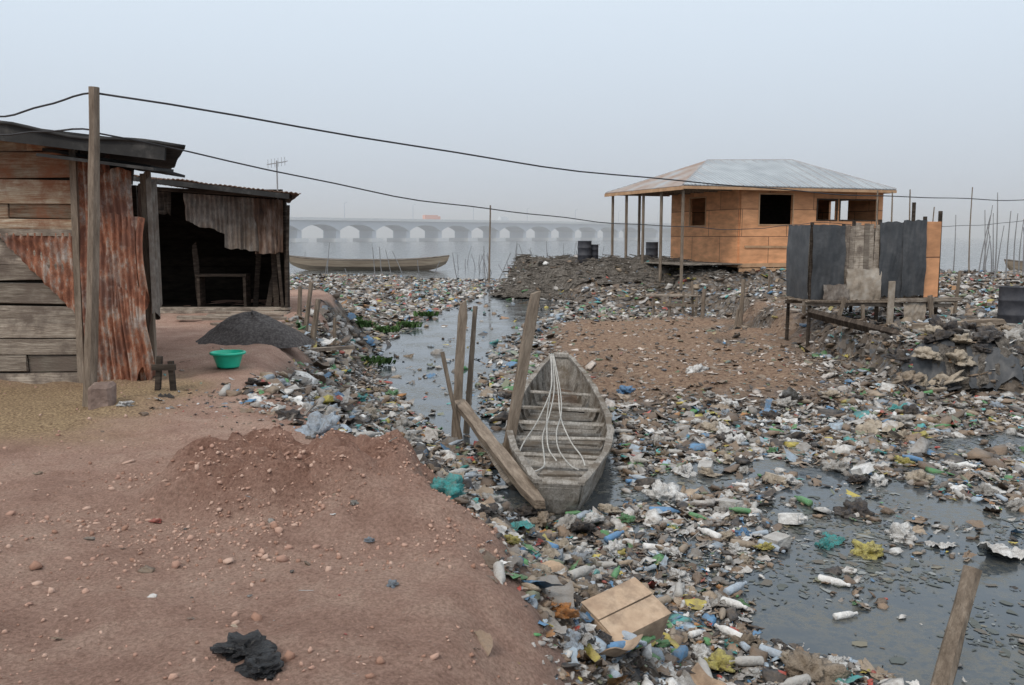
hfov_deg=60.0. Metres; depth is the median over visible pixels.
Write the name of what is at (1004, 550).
plastic sheet
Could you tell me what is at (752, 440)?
plastic bag
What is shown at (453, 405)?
mooring post
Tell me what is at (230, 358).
basin
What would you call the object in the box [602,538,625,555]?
plastic bag
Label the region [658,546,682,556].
plastic bag
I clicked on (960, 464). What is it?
plastic bottle
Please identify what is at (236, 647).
plastic bag
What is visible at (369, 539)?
plastic bag
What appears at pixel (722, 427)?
plastic bag
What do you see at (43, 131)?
overhead cable
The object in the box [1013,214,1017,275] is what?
bamboo pole
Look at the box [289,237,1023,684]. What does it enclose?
water
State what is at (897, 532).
plastic bag
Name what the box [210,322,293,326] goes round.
loose plank
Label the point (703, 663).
plastic bottle
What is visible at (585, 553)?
plastic sheet
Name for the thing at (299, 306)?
wooden stake
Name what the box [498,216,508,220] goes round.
truck
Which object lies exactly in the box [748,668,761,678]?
plastic bag
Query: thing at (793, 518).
jerrycan
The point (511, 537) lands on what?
plastic bag
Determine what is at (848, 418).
plastic bag
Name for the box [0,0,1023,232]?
sky
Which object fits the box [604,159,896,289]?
wooden house
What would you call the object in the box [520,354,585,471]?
rope
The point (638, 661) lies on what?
plastic sheet
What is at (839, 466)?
plastic bag
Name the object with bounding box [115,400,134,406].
plastic bag
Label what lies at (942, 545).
plastic sheet
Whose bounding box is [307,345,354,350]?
loose plank
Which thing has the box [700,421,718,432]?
plastic bag
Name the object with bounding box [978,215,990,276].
bamboo pole
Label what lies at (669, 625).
plastic bottle
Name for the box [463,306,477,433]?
mooring post
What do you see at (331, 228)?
road bridge
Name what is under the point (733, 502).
jerrycan
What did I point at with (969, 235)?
bamboo pole
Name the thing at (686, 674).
plastic sheet
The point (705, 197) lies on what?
window
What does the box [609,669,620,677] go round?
plastic bottle
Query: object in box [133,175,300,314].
open shack
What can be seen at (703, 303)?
wooden stake
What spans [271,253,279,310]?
leaning board
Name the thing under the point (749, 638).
plastic bag
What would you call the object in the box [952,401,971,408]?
plastic bag
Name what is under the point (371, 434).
plastic bottle
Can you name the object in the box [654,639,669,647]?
plastic bag
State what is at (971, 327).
refuse sack
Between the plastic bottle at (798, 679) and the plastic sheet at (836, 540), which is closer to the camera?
the plastic bottle at (798, 679)
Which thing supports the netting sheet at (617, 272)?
on the ground
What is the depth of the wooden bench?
19.27 m
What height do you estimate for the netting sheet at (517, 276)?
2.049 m
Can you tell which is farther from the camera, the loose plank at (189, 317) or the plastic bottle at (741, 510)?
the loose plank at (189, 317)
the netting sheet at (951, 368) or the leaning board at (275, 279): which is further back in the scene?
the leaning board at (275, 279)
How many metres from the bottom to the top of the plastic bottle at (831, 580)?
0.070 m
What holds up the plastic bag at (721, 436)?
on the water
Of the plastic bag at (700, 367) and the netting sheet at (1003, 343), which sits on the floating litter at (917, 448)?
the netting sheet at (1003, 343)
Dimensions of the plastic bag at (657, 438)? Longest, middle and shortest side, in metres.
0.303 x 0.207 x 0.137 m
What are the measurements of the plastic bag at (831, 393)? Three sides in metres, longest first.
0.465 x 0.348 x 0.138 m
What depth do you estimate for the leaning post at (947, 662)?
5.97 m
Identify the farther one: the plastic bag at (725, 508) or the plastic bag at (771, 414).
the plastic bag at (771, 414)
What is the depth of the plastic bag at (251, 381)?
9.47 m
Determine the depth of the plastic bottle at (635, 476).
10.87 m
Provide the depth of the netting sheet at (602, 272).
41.72 m
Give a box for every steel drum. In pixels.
[577,241,591,262]
[591,244,598,258]
[646,242,657,257]
[997,286,1023,325]
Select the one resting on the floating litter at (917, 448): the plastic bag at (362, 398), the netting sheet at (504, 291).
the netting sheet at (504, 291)
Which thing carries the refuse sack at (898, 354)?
on the ground
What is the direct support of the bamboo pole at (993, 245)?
in the water
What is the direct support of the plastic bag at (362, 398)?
on the ground
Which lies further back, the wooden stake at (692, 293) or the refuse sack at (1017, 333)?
the wooden stake at (692, 293)
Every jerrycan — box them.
[697,460,713,473]
[719,498,746,510]
[763,472,786,484]
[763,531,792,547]
[778,513,807,524]
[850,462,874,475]
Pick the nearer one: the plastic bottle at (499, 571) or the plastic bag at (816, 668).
the plastic bottle at (499, 571)
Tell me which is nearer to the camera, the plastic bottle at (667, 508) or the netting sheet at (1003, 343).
the plastic bottle at (667, 508)
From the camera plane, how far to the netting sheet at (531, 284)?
43.66 m
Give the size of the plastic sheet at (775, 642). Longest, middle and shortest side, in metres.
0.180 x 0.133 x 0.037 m
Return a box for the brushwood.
[494,253,731,299]
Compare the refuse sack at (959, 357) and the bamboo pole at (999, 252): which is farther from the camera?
the bamboo pole at (999, 252)
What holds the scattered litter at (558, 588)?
on the ground
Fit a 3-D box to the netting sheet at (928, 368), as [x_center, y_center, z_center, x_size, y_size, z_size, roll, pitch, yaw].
[8.198,0.414,17.352,1.303,0.942,1.170,0,7,0]
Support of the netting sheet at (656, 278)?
on the ground
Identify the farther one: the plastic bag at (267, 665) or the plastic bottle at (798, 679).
the plastic bottle at (798, 679)
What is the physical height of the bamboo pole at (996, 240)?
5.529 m
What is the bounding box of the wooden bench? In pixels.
[195,274,250,306]
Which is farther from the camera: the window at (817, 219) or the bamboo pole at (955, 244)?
the bamboo pole at (955, 244)
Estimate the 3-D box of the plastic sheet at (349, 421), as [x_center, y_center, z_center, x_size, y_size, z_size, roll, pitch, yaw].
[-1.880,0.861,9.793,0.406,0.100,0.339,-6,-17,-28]
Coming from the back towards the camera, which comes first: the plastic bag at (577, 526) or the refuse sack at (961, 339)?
the refuse sack at (961, 339)
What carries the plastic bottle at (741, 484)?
on the water
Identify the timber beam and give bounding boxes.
[455,399,545,508]
[472,430,511,485]
[808,308,919,335]
[911,318,1006,328]
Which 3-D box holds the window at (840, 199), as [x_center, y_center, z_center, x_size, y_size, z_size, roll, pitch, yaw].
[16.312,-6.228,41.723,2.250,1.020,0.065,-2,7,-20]
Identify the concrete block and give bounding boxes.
[88,381,116,409]
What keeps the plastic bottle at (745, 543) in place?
on the scattered litter at (558, 588)
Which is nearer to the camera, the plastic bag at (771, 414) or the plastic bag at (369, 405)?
the plastic bag at (369, 405)
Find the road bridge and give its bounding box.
[289,217,670,241]
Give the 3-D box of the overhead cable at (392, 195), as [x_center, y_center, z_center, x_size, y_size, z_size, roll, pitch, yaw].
[2.005,-2.395,15.475,0.016,0.815,18.878,5,9,38]
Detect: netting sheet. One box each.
[489,255,522,296]
[495,256,532,297]
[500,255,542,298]
[518,257,548,297]
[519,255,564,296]
[533,258,564,294]
[540,257,576,298]
[548,257,584,294]
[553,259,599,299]
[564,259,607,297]
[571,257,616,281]
[586,256,621,282]
[597,255,644,282]
[597,256,631,284]
[617,255,648,284]
[622,256,657,284]
[631,256,665,280]
[646,255,676,282]
[653,261,688,286]
[662,259,689,281]
[669,265,716,287]
[678,261,718,271]
[901,339,961,390]
[932,336,989,390]
[966,338,1023,389]
[993,335,1023,374]
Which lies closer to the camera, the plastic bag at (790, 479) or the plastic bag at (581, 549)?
the plastic bag at (581, 549)
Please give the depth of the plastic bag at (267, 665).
3.24 m
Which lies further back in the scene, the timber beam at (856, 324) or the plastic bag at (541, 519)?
the timber beam at (856, 324)
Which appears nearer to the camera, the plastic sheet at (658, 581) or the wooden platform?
the plastic sheet at (658, 581)
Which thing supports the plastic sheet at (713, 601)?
on the scattered litter at (558, 588)
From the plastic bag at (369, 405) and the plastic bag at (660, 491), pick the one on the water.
the plastic bag at (660, 491)
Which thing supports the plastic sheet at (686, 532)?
on the water
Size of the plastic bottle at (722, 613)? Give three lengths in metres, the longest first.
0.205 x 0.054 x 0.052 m
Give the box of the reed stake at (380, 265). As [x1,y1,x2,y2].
[379,247,382,281]
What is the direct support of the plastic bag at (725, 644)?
on the scattered litter at (558, 588)
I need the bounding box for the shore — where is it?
[302,229,1023,236]
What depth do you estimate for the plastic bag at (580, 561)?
6.96 m
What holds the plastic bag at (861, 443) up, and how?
on the water
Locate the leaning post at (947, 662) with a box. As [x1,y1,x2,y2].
[930,565,981,684]
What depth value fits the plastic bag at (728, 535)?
8.81 m
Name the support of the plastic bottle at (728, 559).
on the scattered litter at (558, 588)
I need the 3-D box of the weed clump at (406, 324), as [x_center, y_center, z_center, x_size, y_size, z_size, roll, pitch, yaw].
[-3.374,-0.598,29.122,0.945,0.191,0.751,0,7,0]
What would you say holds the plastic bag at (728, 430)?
on the water
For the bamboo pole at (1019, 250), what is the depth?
50.14 m
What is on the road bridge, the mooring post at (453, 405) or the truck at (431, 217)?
the truck at (431, 217)
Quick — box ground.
[0,263,1023,684]
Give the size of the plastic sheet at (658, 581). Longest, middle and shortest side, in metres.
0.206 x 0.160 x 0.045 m
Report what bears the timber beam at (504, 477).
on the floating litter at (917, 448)
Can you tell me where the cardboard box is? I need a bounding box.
[580,577,670,649]
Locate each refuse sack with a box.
[884,348,910,361]
[891,370,925,383]
[897,379,916,388]
[911,346,942,360]
[914,372,939,388]
[918,324,943,334]
[921,328,953,343]
[928,314,963,336]
[931,369,968,385]
[945,319,969,335]
[945,349,977,366]
[947,333,972,343]
[961,321,976,331]
[969,330,1001,342]
[971,342,992,352]
[975,325,1005,335]
[981,322,1001,331]
[1000,324,1014,330]
[1002,328,1023,341]
[1007,347,1017,353]
[1008,345,1023,354]
[1015,320,1023,330]
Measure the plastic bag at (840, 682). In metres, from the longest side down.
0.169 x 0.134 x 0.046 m
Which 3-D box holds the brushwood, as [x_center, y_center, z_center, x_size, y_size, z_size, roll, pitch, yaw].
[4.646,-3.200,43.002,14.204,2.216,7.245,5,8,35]
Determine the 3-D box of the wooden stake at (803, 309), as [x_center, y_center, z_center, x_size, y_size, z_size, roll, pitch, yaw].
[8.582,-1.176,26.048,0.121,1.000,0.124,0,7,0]
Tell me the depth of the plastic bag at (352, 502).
5.03 m
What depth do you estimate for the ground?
4.97 m
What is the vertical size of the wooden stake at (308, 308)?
1.163 m
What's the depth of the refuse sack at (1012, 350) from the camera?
17.26 m
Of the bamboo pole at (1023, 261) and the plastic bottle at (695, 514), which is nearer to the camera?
the plastic bottle at (695, 514)
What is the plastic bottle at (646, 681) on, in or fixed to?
on the scattered litter at (558, 588)
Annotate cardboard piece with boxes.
[541,560,566,578]
[598,633,642,656]
[689,662,726,684]
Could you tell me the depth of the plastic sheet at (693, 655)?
6.29 m
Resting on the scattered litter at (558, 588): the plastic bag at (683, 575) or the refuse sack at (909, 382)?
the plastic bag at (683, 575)
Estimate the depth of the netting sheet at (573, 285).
41.73 m
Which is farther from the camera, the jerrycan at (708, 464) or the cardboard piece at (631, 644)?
the jerrycan at (708, 464)
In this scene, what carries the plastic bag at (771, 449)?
on the water
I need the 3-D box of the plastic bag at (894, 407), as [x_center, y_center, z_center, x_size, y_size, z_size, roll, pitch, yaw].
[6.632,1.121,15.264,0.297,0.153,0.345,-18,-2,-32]
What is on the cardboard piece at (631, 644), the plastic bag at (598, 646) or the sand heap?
the plastic bag at (598, 646)
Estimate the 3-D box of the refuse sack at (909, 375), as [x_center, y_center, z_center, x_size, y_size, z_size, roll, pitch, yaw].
[7.739,0.676,17.371,0.608,0.231,0.769,-13,-2,-6]
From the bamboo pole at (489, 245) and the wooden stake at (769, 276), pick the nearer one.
the wooden stake at (769, 276)
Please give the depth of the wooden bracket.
8.98 m
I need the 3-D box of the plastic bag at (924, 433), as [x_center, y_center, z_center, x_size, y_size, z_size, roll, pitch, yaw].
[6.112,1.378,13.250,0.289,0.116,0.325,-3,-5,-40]
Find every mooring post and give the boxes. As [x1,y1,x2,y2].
[440,351,463,445]
[451,300,467,436]
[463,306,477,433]
[503,291,540,455]
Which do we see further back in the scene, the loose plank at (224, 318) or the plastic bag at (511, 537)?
the loose plank at (224, 318)
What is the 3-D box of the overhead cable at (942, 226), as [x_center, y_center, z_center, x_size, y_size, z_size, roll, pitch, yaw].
[15.900,-4.235,29.254,20.710,0.982,0.018,-5,9,-38]
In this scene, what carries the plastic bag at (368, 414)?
on the ground
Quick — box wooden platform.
[646,291,700,315]
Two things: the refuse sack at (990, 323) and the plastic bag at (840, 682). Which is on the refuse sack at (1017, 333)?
the refuse sack at (990, 323)
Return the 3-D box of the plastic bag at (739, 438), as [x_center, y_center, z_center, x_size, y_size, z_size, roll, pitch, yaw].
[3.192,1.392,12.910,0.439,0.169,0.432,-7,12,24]
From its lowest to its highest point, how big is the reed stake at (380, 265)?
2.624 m
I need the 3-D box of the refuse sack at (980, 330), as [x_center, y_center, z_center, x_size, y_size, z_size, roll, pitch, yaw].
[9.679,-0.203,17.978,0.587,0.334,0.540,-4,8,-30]
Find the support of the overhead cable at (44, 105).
attached to the utility pole at (91, 340)
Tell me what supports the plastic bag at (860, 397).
on the water
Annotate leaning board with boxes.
[192,242,199,301]
[253,253,261,305]
[266,275,272,306]
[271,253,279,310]
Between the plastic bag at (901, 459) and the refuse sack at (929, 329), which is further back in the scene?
the refuse sack at (929, 329)
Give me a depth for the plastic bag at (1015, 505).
9.81 m
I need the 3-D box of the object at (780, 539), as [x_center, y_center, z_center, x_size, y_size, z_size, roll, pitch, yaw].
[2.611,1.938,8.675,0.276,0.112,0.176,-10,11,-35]
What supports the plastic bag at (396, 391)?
on the scattered litter at (558, 588)
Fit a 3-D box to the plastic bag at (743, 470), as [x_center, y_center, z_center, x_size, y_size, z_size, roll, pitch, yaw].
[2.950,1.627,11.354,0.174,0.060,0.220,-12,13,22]
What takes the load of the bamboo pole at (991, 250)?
in the water
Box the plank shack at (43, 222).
[0,120,185,383]
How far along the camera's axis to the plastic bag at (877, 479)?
10.80 m
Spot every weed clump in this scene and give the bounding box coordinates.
[355,319,378,327]
[361,356,395,365]
[373,325,399,332]
[396,321,423,327]
[413,311,438,316]
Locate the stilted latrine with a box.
[777,202,961,346]
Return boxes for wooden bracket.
[151,356,176,390]
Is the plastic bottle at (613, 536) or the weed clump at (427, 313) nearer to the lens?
the plastic bottle at (613, 536)
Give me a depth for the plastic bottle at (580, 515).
9.44 m
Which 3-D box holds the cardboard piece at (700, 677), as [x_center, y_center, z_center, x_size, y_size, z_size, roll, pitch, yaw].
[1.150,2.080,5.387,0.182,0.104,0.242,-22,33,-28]
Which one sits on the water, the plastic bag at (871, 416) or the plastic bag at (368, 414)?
the plastic bag at (871, 416)
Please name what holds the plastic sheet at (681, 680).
on the scattered litter at (558, 588)
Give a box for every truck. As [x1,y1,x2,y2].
[423,215,439,218]
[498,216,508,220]
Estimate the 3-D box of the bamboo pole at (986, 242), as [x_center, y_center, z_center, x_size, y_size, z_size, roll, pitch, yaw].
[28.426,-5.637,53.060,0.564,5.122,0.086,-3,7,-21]
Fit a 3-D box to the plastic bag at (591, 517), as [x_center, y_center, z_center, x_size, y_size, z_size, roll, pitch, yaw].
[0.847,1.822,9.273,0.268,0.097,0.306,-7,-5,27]
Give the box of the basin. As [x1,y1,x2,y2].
[209,349,245,367]
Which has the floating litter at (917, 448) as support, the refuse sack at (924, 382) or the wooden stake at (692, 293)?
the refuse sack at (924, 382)
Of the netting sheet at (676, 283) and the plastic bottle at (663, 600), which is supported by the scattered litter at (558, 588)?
the plastic bottle at (663, 600)
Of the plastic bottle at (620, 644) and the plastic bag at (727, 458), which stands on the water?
the plastic bag at (727, 458)
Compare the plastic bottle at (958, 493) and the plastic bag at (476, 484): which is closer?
the plastic bag at (476, 484)
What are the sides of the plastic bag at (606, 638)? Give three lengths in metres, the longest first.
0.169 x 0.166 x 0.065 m
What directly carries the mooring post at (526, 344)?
on the ground
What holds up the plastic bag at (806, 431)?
on the water
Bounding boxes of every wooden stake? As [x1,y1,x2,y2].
[297,286,301,317]
[304,282,312,331]
[310,298,320,345]
[332,318,336,355]
[691,281,693,316]
[700,289,705,318]
[734,309,739,326]
[738,279,745,325]
[768,271,770,291]
[802,305,805,313]
[952,271,961,313]
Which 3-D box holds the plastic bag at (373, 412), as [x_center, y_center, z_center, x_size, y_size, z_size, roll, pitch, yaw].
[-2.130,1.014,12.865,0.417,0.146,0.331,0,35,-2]
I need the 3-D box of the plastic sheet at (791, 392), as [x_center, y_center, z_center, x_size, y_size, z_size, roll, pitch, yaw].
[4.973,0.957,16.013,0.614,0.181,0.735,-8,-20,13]
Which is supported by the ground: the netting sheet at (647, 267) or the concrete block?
the concrete block
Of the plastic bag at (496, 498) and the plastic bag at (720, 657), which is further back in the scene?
the plastic bag at (496, 498)
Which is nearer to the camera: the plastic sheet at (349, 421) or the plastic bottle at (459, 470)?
the plastic bottle at (459, 470)
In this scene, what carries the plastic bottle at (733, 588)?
on the scattered litter at (558, 588)
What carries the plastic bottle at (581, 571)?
on the ground
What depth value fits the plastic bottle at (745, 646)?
6.43 m
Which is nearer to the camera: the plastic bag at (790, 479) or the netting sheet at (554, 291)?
the plastic bag at (790, 479)
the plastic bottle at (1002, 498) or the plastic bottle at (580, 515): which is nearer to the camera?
the plastic bottle at (580, 515)
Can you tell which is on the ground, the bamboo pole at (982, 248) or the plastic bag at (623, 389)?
the plastic bag at (623, 389)
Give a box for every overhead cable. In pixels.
[0,92,87,116]
[0,128,88,135]
[100,93,1018,200]
[100,133,809,229]
[814,221,1019,226]
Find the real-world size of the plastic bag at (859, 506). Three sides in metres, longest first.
0.439 x 0.387 x 0.151 m
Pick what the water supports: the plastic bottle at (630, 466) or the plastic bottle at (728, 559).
the plastic bottle at (630, 466)
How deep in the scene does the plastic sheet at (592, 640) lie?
4.51 m
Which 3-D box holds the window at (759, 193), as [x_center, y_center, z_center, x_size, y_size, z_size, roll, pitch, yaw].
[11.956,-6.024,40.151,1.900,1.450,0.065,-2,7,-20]
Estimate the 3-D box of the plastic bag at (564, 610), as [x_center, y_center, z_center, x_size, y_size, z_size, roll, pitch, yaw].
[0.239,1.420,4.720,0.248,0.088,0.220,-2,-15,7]
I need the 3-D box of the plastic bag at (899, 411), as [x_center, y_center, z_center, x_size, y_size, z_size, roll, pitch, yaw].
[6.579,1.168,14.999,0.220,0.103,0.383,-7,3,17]
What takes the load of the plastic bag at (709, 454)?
on the water
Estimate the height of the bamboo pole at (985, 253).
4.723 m
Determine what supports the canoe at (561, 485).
on the water
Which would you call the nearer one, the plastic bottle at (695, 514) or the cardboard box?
the cardboard box
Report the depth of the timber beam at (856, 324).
20.81 m
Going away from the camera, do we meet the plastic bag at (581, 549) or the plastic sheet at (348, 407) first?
the plastic bag at (581, 549)
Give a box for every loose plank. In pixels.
[176,316,229,319]
[202,316,286,319]
[206,314,283,316]
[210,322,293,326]
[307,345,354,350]
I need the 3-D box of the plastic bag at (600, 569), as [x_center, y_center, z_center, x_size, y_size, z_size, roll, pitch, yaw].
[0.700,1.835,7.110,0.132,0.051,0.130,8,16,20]
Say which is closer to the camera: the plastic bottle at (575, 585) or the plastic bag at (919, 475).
the plastic bottle at (575, 585)
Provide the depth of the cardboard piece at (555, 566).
5.70 m
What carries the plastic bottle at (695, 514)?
on the floating litter at (917, 448)
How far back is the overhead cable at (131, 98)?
10.50 m
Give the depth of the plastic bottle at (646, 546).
8.54 m
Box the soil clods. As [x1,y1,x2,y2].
[0,362,525,684]
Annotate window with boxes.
[689,196,706,226]
[758,193,793,225]
[816,198,837,220]
[839,199,878,220]
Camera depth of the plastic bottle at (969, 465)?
11.52 m
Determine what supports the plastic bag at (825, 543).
on the water
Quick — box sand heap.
[196,310,315,348]
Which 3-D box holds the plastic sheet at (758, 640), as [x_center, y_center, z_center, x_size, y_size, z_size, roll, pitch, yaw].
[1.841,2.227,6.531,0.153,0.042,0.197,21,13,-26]
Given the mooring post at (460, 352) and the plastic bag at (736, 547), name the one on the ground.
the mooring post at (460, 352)
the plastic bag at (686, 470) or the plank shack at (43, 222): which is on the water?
the plastic bag at (686, 470)
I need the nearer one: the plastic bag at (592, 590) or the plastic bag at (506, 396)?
the plastic bag at (592, 590)
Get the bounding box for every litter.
[12,300,1023,684]
[183,254,1023,527]
[609,401,1023,683]
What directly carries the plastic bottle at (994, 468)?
on the water
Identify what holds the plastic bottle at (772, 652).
on the water
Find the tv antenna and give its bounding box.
[267,157,285,199]
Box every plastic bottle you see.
[219,383,230,396]
[353,431,379,437]
[449,439,462,444]
[449,468,470,472]
[464,473,481,477]
[493,561,505,584]
[521,517,534,532]
[547,541,558,549]
[559,576,580,588]
[565,510,580,514]
[568,565,595,580]
[576,510,591,519]
[598,561,616,567]
[604,530,623,542]
[606,640,638,652]
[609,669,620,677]
[611,566,619,578]
[612,466,632,470]
[614,429,630,432]
[627,463,633,468]
[629,474,645,479]
[632,635,655,649]
[633,458,649,462]
[641,643,651,659]
[641,674,653,684]
[642,543,661,550]
[649,506,680,512]
[657,595,671,604]
[666,620,672,627]
[668,449,685,452]
[669,625,676,638]
[674,579,682,597]
[678,544,687,552]
[687,629,705,637]
[688,512,706,519]
[696,654,712,677]
[697,527,721,538]
[714,623,742,637]
[719,608,725,619]
[720,596,747,609]
[723,581,747,594]
[725,555,732,563]
[729,507,750,513]
[729,656,763,665]
[730,539,756,547]
[732,482,748,486]
[739,641,750,651]
[749,530,768,536]
[751,501,757,507]
[757,539,785,552]
[759,644,781,659]
[779,674,810,684]
[794,495,812,505]
[818,574,850,586]
[832,611,857,619]
[838,430,849,434]
[902,454,922,461]
[953,488,963,497]
[956,461,968,465]
[963,463,976,468]
[992,466,999,474]
[994,493,1007,501]
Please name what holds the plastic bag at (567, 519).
on the water
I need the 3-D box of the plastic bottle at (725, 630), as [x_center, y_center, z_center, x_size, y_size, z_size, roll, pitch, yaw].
[1.634,2.181,6.687,0.068,0.067,0.260,-5,11,-37]
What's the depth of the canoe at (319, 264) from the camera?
77.27 m
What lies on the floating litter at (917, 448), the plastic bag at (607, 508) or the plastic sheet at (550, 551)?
the plastic bag at (607, 508)
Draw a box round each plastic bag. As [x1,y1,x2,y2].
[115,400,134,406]
[210,629,276,663]
[234,651,283,679]
[245,378,261,384]
[276,409,304,418]
[278,378,290,385]
[294,419,303,425]
[295,410,340,438]
[302,402,316,410]
[310,390,318,395]
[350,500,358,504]
[357,393,366,401]
[357,411,371,416]
[360,406,378,419]
[364,536,374,541]
[365,403,372,407]
[371,386,386,392]
[385,389,398,395]
[386,579,398,587]
[392,426,416,441]
[395,417,414,429]
[430,473,467,498]
[461,494,471,502]
[472,481,480,489]
[475,503,490,514]
[480,492,506,503]
[498,392,511,399]
[504,534,521,544]
[510,512,520,520]
[513,502,538,516]
[529,510,552,527]
[532,570,544,576]
[534,562,555,574]
[551,601,579,618]
[552,537,576,552]
[553,513,576,531]
[554,548,563,560]
[569,521,595,531]
[571,555,584,565]
[575,545,595,559]
[577,583,601,597]
[582,512,605,522]
[588,558,601,566]
[595,642,600,652]
[596,567,607,573]
[597,503,622,513]
[598,632,614,644]
[600,584,614,591]
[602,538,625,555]
[614,414,627,420]
[616,512,635,522]
[617,385,635,393]
[628,419,640,424]
[641,479,687,501]
[652,435,665,444]
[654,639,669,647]
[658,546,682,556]
[660,449,669,455]
[668,567,692,581]
[672,463,697,477]
[685,363,708,372]
[690,418,702,423]
[691,643,710,661]
[698,467,722,477]
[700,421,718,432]
[702,390,715,397]
[704,451,714,456]
[704,647,735,672]
[713,431,734,444]
[713,504,732,513]
[716,421,730,434]
[717,433,745,444]
[718,530,739,540]
[719,397,739,408]
[720,409,729,414]
[722,429,736,434]
[722,454,734,464]
[724,638,737,646]
[727,632,758,647]
[728,542,746,552]
[734,527,751,536]
[736,466,748,473]
[737,555,752,565]
[747,437,761,443]
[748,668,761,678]
[754,541,775,549]
[760,410,780,419]
[767,447,778,452]
[776,396,797,408]
[778,474,800,484]
[779,649,789,661]
[783,414,793,418]
[783,437,801,442]
[783,648,852,684]
[803,429,813,434]
[814,537,834,549]
[820,460,849,471]
[822,390,840,396]
[827,655,847,667]
[833,497,874,517]
[833,680,849,684]
[844,416,854,420]
[846,474,869,481]
[847,395,863,399]
[850,539,883,559]
[855,440,867,446]
[858,400,871,404]
[860,412,879,419]
[863,439,878,446]
[869,473,887,486]
[884,521,918,542]
[887,403,908,411]
[887,429,910,439]
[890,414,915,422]
[894,455,914,466]
[895,409,903,413]
[899,404,922,414]
[904,469,934,483]
[912,430,933,437]
[926,386,946,393]
[948,463,960,470]
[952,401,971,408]
[974,483,998,495]
[989,401,1004,407]
[1004,498,1023,511]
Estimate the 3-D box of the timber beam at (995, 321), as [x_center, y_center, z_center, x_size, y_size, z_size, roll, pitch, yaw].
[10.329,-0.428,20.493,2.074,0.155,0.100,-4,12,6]
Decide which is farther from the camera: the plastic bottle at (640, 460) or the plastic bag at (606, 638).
the plastic bottle at (640, 460)
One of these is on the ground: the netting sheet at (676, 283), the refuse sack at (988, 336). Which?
the netting sheet at (676, 283)
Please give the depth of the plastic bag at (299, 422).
7.68 m
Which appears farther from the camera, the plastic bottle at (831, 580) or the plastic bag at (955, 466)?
the plastic bag at (955, 466)
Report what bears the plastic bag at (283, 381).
on the ground
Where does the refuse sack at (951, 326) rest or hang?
on the ground
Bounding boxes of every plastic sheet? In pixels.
[158,393,173,397]
[276,414,296,418]
[296,386,305,392]
[318,409,330,414]
[332,402,354,410]
[339,416,357,424]
[414,449,440,467]
[440,468,464,477]
[485,502,498,512]
[511,520,534,529]
[540,542,559,558]
[558,628,583,650]
[569,551,592,557]
[572,607,588,618]
[573,593,583,605]
[574,579,589,584]
[578,632,592,649]
[581,633,596,644]
[622,630,646,646]
[629,649,647,668]
[650,657,677,677]
[652,577,668,583]
[675,675,688,684]
[677,529,694,534]
[682,670,695,684]
[688,650,709,660]
[707,590,728,608]
[738,598,749,606]
[752,637,764,645]
[770,639,793,649]
[777,386,803,399]
[821,440,836,445]
[822,531,844,544]
[855,419,912,435]
[924,541,955,548]
[977,541,1023,559]
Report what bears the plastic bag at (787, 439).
on the scattered litter at (558, 588)
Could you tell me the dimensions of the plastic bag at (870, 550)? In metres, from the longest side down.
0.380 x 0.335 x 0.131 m
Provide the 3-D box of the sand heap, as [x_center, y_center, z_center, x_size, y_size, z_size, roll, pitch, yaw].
[-3.950,-0.230,13.490,1.848,0.524,1.412,0,7,0]
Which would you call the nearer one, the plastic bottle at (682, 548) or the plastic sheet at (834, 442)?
the plastic bottle at (682, 548)
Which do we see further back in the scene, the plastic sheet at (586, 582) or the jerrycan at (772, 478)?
the jerrycan at (772, 478)
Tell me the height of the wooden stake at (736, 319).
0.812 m
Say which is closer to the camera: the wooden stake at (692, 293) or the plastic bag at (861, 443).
the plastic bag at (861, 443)
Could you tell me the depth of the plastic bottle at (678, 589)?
7.42 m
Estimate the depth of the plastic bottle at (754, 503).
9.77 m
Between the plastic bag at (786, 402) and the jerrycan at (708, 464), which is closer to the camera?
the jerrycan at (708, 464)
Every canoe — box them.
[289,255,449,270]
[506,352,613,514]
[1004,259,1022,271]
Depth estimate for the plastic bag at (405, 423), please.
13.92 m
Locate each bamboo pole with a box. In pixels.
[488,205,490,281]
[876,191,877,224]
[891,192,892,221]
[909,189,910,219]
[953,215,955,270]
[968,187,972,272]
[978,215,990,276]
[983,205,992,270]
[985,228,985,274]
[988,228,991,271]
[992,213,993,271]
[994,192,997,277]
[996,227,1003,272]
[1005,211,1010,277]
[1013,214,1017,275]
[1018,219,1023,272]
[1022,242,1023,275]
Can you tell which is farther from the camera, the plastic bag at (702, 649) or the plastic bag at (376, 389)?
the plastic bag at (376, 389)
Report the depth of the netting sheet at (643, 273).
41.64 m
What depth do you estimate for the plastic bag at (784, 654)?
6.29 m
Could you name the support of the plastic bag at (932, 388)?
on the water
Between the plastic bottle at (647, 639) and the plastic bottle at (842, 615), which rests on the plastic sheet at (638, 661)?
the plastic bottle at (647, 639)
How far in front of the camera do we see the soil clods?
4.80 m
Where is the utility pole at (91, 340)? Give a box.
[82,86,99,406]
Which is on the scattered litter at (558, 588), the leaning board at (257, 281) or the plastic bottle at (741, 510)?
the plastic bottle at (741, 510)
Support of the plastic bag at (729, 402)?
on the ground
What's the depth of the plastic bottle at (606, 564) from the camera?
8.00 m

